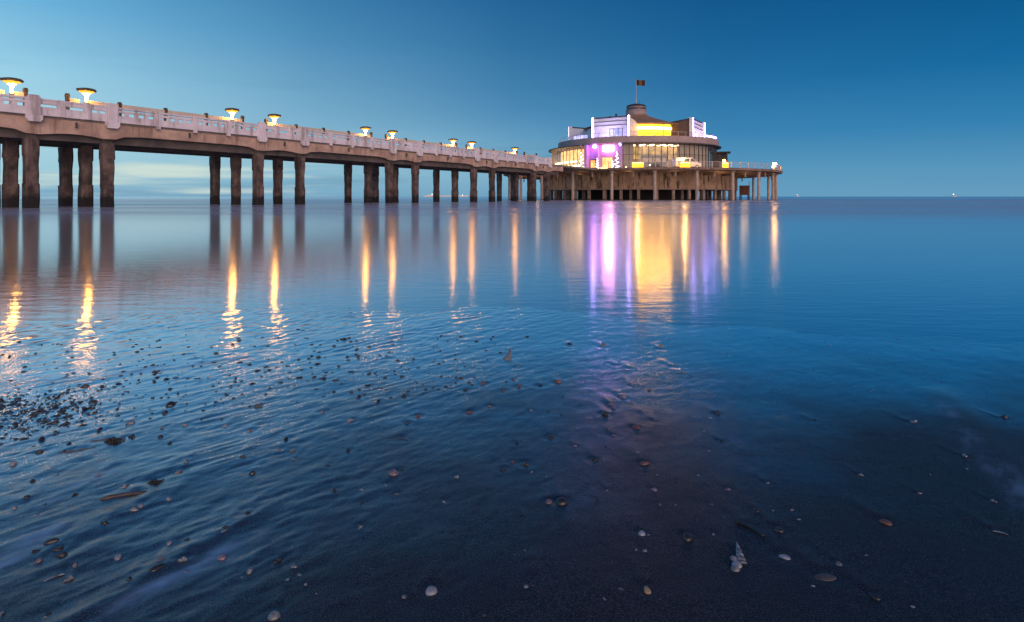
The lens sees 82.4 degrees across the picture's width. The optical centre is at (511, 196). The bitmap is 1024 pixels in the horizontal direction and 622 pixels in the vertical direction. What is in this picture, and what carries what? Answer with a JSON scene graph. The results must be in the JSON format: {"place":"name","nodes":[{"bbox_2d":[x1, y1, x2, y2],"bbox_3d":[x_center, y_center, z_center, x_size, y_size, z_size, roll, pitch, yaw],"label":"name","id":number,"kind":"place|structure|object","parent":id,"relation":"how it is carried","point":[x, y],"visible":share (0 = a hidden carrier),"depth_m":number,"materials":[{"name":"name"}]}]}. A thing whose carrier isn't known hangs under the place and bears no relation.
{"place":"outdoors","nodes":[
{"label":"outdoors","id":0,"kind":"place"},
{"bbox_2d":[503,349,510,359],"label":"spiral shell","id":1,"kind":"object","parent":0,"point":[507,356],"visible":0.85,"depth_m":2.46},
{"bbox_2d":[0,303,1023,621],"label":"beach","id":2,"kind":"structure","parent":0,"point":[770,399],"depth_m":1.42,"materials":[{"name":"blue sand"}]},
{"bbox_2d":[10,461,16,465],"bbox_3d":[-1.244,0.666,1.459,0.014,0.014,0.027,-29,33,-33],"label":"shell fragment","id":3,"kind":"object","parent":2,"relation":"on","point":[13,463],"visible":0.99,"depth_m":1.46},
{"bbox_2d":[34,557,42,562],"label":"shell","id":4,"kind":"object","parent":2,"relation":"on","point":[40,559],"visible":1,"depth_m":1.06},
{"bbox_2d":[43,538,58,544],"bbox_3d":[-0.885,0.661,1.125,0.027,0.008,0.016,0,0,-11],"label":"mussel shell","id":5,"kind":"object","parent":2,"relation":"on","point":[49,540],"visible":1,"depth_m":1.12},
{"bbox_2d":[44,573,64,580],"bbox_3d":[-0.799,0.664,1.022,0.007,0.002,0.029,0,0,44],"label":"razor shell","id":6,"kind":"object","parent":2,"relation":"on","point":[54,576],"visible":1,"depth_m":1.02},
{"bbox_2d":[53,546,63,551],"bbox_3d":[-0.855,0.664,1.102,0.017,0.007,0.016,-6,-3,-44],"label":"pebble","id":7,"kind":"object","parent":2,"relation":"on","point":[58,548],"visible":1,"depth_m":1.10,"materials":[{"name":"grey stone"}]},
{"bbox_2d":[55,552,66,556],"bbox_3d":[-0.835,0.664,1.085,0.020,0.010,0.013,3,3,-29],"label":"pebble","id":8,"kind":"object","parent":2,"relation":"on","point":[61,554],"visible":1,"depth_m":1.08,"materials":[{"name":"stone"}]},
{"bbox_2d":[63,575,74,581],"bbox_3d":[-0.768,0.664,1.017,0.010,0.010,0.020,26,0,33],"label":"shell fragment","id":9,"kind":"object","parent":2,"relation":"on","point":[70,577],"visible":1,"depth_m":1.01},
{"bbox_2d":[57,447,95,453],"bbox_3d":[-1.147,0.669,1.543,0.082,0.005,0.007,0,0,-27],"label":"driftwood stick","id":10,"kind":"object","parent":2,"relation":"on","point":[76,450],"visible":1,"depth_m":1.54,"materials":[{"name":"brown wood"}]},
{"bbox_2d":[0,371,178,450],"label":"shingle","id":11,"kind":"object","parent":2,"relation":"on","point":[77,407],"visible":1,"depth_m":1.84,"materials":[{"name":"black stone"}]},
{"bbox_2d":[104,437,124,442],"bbox_3d":[-1.087,0.664,1.600,0.050,0.014,0.038,0,0,-31],"label":"seaweed clump","id":12,"kind":"object","parent":2,"relation":"on","point":[114,439],"visible":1,"depth_m":1.60,"materials":[{"name":"black plant"}]},
{"bbox_2d":[114,554,121,559],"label":"shell","id":13,"kind":"object","parent":2,"relation":"on","point":[117,556],"visible":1,"depth_m":1.08},
{"bbox_2d":[101,491,145,499],"bbox_3d":[-0.856,0.666,1.306,0.102,0.011,0.016,0,0,-17],"label":"driftwood branch","id":14,"kind":"object","parent":2,"relation":"on","point":[118,495],"visible":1,"depth_m":1.30,"materials":[{"name":"brown wood"}]},
{"bbox_2d":[129,506,138,510],"bbox_3d":[-0.802,0.661,1.237,0.022,0.011,0.010,-6,-10,5],"label":"shell fragment","id":15,"kind":"object","parent":2,"relation":"on","point":[133,508],"visible":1,"depth_m":1.24,"materials":[{"name":"white"}]},
{"bbox_2d":[148,479,163,483],"bbox_3d":[-0.830,0.663,1.363,0.035,0.010,0.027,0,0,-26],"label":"seaweed clump","id":16,"kind":"object","parent":2,"relation":"on","point":[154,481],"visible":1,"depth_m":1.36,"materials":[{"name":"black plant"}]},
{"bbox_2d":[148,563,164,571],"bbox_3d":[-0.630,0.657,1.037,0.027,0.008,0.017,0,0,-40],"label":"mussel shell","id":17,"kind":"object","parent":2,"relation":"on","point":[155,567],"visible":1,"depth_m":1.03},
{"bbox_2d":[155,556,164,560],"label":"cockle shell","id":18,"kind":"object","parent":2,"relation":"on","point":[159,558],"visible":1,"depth_m":1.06},
{"bbox_2d":[165,401,175,406],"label":"shell","id":19,"kind":"object","parent":2,"relation":"on","point":[170,403],"visible":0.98,"depth_m":1.89},
{"bbox_2d":[177,556,187,561],"bbox_3d":[-0.599,0.659,1.064,0.017,0.008,0.009,4,4,-33],"label":"shell fragment","id":20,"kind":"object","parent":2,"relation":"on","point":[183,558],"visible":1,"depth_m":1.06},
{"bbox_2d":[217,554,226,559],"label":"cockle shell","id":21,"kind":"object","parent":2,"relation":"on","point":[221,557],"visible":1,"depth_m":1.07},
{"bbox_2d":[246,567,252,573],"bbox_3d":[-0.464,0.664,1.037,0.010,0.011,0.018,-7,3,7],"label":"shell fragment","id":22,"kind":"object","parent":2,"relation":"on","point":[249,570],"visible":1,"depth_m":1.03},
{"bbox_2d":[0,335,506,426],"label":"dark shell grit","id":23,"kind":"object","parent":2,"relation":"on","point":[154,371],"visible":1,"depth_m":2.24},
{"bbox_2d":[268,610,280,620],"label":"clam shell","id":24,"kind":"object","parent":2,"relation":"on","point":[274,615],"visible":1,"depth_m":0.92},
{"bbox_2d":[388,469,398,475],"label":"cockle shell","id":25,"kind":"object","parent":2,"relation":"on","point":[392,472],"visible":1,"depth_m":1.41},
{"bbox_2d":[425,585,436,595],"bbox_3d":[-0.136,0.661,0.983,0.021,0.010,0.018,0,0,-23],"label":"clam shell","id":26,"kind":"object","parent":2,"relation":"on","point":[431,590],"visible":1,"depth_m":0.98},
{"bbox_2d":[2,306,996,617],"bbox_3d":[-0.250,0.680,2.345,6.016,0.039,3.192,0,0,0],"label":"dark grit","id":27,"kind":"object","parent":2,"relation":"on","point":[528,418],"visible":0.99,"depth_m":1.88,"materials":[{"name":"black stone"}]},
{"bbox_2d":[20,309,1022,621],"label":"shell grit","id":28,"kind":"object","parent":2,"relation":"on","point":[502,459],"visible":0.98,"depth_m":1.62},
{"bbox_2d":[556,497,566,504],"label":"cockle shell","id":29,"kind":"object","parent":2,"relation":"on","point":[561,501],"visible":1,"depth_m":1.27},
{"bbox_2d":[638,530,645,535],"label":"cockle shell","id":30,"kind":"object","parent":2,"relation":"on","point":[641,533],"visible":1,"depth_m":1.16},
{"bbox_2d":[640,461,648,464],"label":"mussel shell","id":31,"kind":"object","parent":2,"relation":"on","point":[644,463],"visible":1,"depth_m":1.47},
{"bbox_2d":[644,585,650,593],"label":"cockle shell","id":32,"kind":"object","parent":2,"relation":"on","point":[647,590],"visible":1,"depth_m":0.98},
{"bbox_2d":[682,533,692,540],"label":"cockle shell","id":33,"kind":"object","parent":2,"relation":"on","point":[687,537],"visible":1,"depth_m":1.14},
{"bbox_2d":[730,555,736,560],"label":"cockle shell","id":34,"kind":"object","parent":2,"relation":"on","point":[733,558],"visible":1,"depth_m":1.07},
{"bbox_2d":[731,565,739,571],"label":"cockle shell","id":35,"kind":"object","parent":2,"relation":"on","point":[734,568],"visible":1,"depth_m":1.04},
{"bbox_2d":[731,560,741,567],"bbox_3d":[0.407,0.665,1.059,0.019,0.009,0.016,0,0,29],"label":"shell fragment","id":36,"kind":"object","parent":2,"relation":"on","point":[737,563],"visible":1,"depth_m":1.06,"materials":[{"name":"white"}]},
{"bbox_2d":[736,541,746,563],"bbox_3d":[0.422,0.662,1.087,0.021,0.019,0.046,0,28,7],"label":"spiral shell","id":37,"kind":"object","parent":2,"relation":"on","point":[740,557],"visible":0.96,"depth_m":1.08},
{"bbox_2d":[735,520,764,536],"bbox_3d":[0.480,0.665,1.175,0.015,0.005,0.063,0,0,-33],"label":"razor shell","id":38,"kind":"object","parent":2,"relation":"on","point":[759,532],"visible":1,"depth_m":1.17},
{"bbox_2d":[773,528,783,531],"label":"mussel shell","id":39,"kind":"object","parent":2,"relation":"on","point":[778,529],"visible":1,"depth_m":1.17},
{"bbox_2d":[778,554,790,559],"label":"mussel shell","id":40,"kind":"object","parent":2,"relation":"on","point":[785,556],"visible":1,"depth_m":1.08},
{"bbox_2d":[815,573,836,580],"bbox_3d":[0.549,0.668,1.025,0.040,0.008,0.020,0,0,-6],"label":"shell","id":41,"kind":"object","parent":2,"relation":"on","point":[825,577],"visible":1,"depth_m":1.02},
{"bbox_2d":[868,593,880,599],"bbox_3d":[0.604,0.666,0.976,0.012,0.006,0.019,0,0,-42],"label":"mussel shell","id":42,"kind":"object","parent":2,"relation":"on","point":[875,596],"visible":1,"depth_m":0.97},
{"bbox_2d":[878,519,892,524],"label":"mussel shell","id":43,"kind":"object","parent":2,"relation":"on","point":[884,521],"visible":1,"depth_m":1.20},
{"bbox_2d":[0,197,1023,344],"bbox_3d":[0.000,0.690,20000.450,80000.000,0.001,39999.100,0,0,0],"label":"sea","id":44,"kind":"structure","parent":0,"point":[894,266],"depth_m":6.31,"materials":[{"name":"liquid"}]},
{"bbox_2d":[0,94,596,207],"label":"pier","id":45,"kind":"structure","parent":44,"relation":"in","point":[31,126],"depth_m":46.26,"materials":[{"name":"beige concrete"}]},
{"bbox_2d":[0,77,23,103],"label":"pier lamp","id":46,"kind":"object","parent":45,"relation":"on","point":[11,82],"visible":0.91,"depth_m":36.59,"materials":[{"name":"white glass"}]},
{"bbox_2d":[0,88,27,105],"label":"windbreak","id":47,"kind":"object","parent":45,"relation":"on","point":[24,92],"visible":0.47,"depth_m":37.49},
{"bbox_2d":[76,88,96,103],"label":"pier lamp","id":48,"kind":"object","parent":45,"relation":"on","point":[86,92],"visible":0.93,"depth_m":40.05,"materials":[{"name":"white metal"}]},
{"bbox_2d":[64,93,244,128],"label":"windbreak","id":49,"kind":"object","parent":45,"relation":"on","point":[118,104],"visible":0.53,"depth_m":44.31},
{"bbox_2d":[225,108,238,127],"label":"pier lamp","id":50,"kind":"object","parent":45,"relation":"on","point":[231,111],"visible":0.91,"depth_m":49.17,"materials":[{"name":"white metal"}]},
{"bbox_2d":[268,114,280,125],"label":"pier lamp","id":51,"kind":"object","parent":45,"relation":"on","point":[274,117],"visible":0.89,"depth_m":52.63,"materials":[{"name":"white metal"}]},
{"bbox_2d":[264,119,372,139],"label":"windbreak","id":52,"kind":"object","parent":45,"relation":"on","point":[308,128],"visible":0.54,"depth_m":57.57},
{"bbox_2d":[360,126,370,141],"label":"pier lamp","id":53,"kind":"object","parent":45,"relation":"on","point":[365,128],"visible":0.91,"depth_m":62.08,"materials":[{"name":"white metal"}]},
{"bbox_2d":[387,130,397,137],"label":"pier lamp","id":54,"kind":"object","parent":45,"relation":"on","point":[392,132],"visible":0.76,"depth_m":65.54,"materials":[{"name":"white metal"}]},
{"bbox_2d":[385,134,456,151],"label":"windbreak","id":55,"kind":"object","parent":45,"relation":"on","point":[423,141],"visible":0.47,"depth_m":70.97,"materials":[{"name":"grey glass"}]},
{"bbox_2d":[448,138,457,151],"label":"pier lamp","id":56,"kind":"object","parent":45,"relation":"on","point":[452,140],"visible":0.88,"depth_m":75.06,"materials":[{"name":"white metal"}]},
{"bbox_2d":[467,141,475,153],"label":"pier lamp","id":57,"kind":"object","parent":45,"relation":"on","point":[471,142],"visible":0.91,"depth_m":78.53,"materials":[{"name":"white metal"}]},
{"bbox_2d":[465,144,517,154],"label":"windbreak","id":58,"kind":"object","parent":45,"relation":"on","point":[480,148],"visible":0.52,"depth_m":83.67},
{"bbox_2d":[424,195,469,196],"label":"distant ship","id":59,"kind":"object","parent":44,"relation":"on","point":[445,196],"visible":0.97,"depth_m":2487.05},
{"bbox_2d":[503,167,782,199],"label":"platform","id":60,"kind":"structure","parent":44,"relation":"in","point":[654,183],"depth_m":113.94,"materials":[{"name":"concrete"}]},
{"bbox_2d":[632,162,642,166],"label":"light box","id":61,"kind":"object","parent":60,"relation":"on","point":[640,164],"visible":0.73,"depth_m":104.20,"materials":[{"name":"yellow plastic"}]},
{"bbox_2d":[548,103,730,167],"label":"pavilion","id":62,"kind":"structure","parent":60,"relation":"on","point":[636,132],"depth_m":121.04,"materials":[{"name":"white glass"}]},
{"bbox_2d":[591,160,594,167],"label":"window pane","id":63,"kind":"structure","parent":62,"relation":"in","point":[592,161],"depth_m":120.42,"materials":[{"name":"glass"}]},
{"bbox_2d":[602,157,612,167],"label":"entrance door","id":64,"kind":"structure","parent":62,"relation":"in","point":[605,160],"depth_m":118.90,"materials":[{"name":"yellow glass"}]},
{"bbox_2d":[635,80,644,103],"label":"flagpole","id":65,"kind":"object","parent":62,"relation":"on","point":[640,82],"visible":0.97,"depth_m":133.05,"materials":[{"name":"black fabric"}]},
{"bbox_2d":[638,124,670,135],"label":"lit window","id":66,"kind":"structure","parent":62,"relation":"in","point":[657,125],"depth_m":122.55,"materials":[{"name":"yellow glass"}]},
{"bbox_2d":[678,162,689,166],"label":"light box","id":67,"kind":"object","parent":60,"relation":"on","point":[684,164],"visible":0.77,"depth_m":103.77,"materials":[{"name":"yellow plastic"}]},
{"bbox_2d":[672,158,700,166],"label":"parked van","id":68,"kind":"object","parent":60,"relation":"on","point":[693,164],"visible":0.5,"depth_m":105.51,"materials":[{"name":"white paint"}]},
{"bbox_2d":[608,161,781,170],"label":"railing","id":69,"kind":"object","parent":60,"relation":"on","point":[731,163],"visible":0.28,"depth_m":103.84,"materials":[{"name":"metal"}]},
{"bbox_2d":[719,160,728,167],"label":"light box","id":70,"kind":"object","parent":60,"relation":"on","point":[725,165],"visible":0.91,"depth_m":105.43,"materials":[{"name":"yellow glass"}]},
{"bbox_2d":[739,185,749,199],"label":"steel pump box","id":71,"kind":"object","parent":44,"relation":"in","point":[744,190],"visible":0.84,"depth_m":123.77,"materials":[{"name":"brown metal"}]},
{"bbox_2d":[0,0,1023,196],"label":"sky","id":72,"kind":"structure","parent":0,"point":[851,98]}
]}

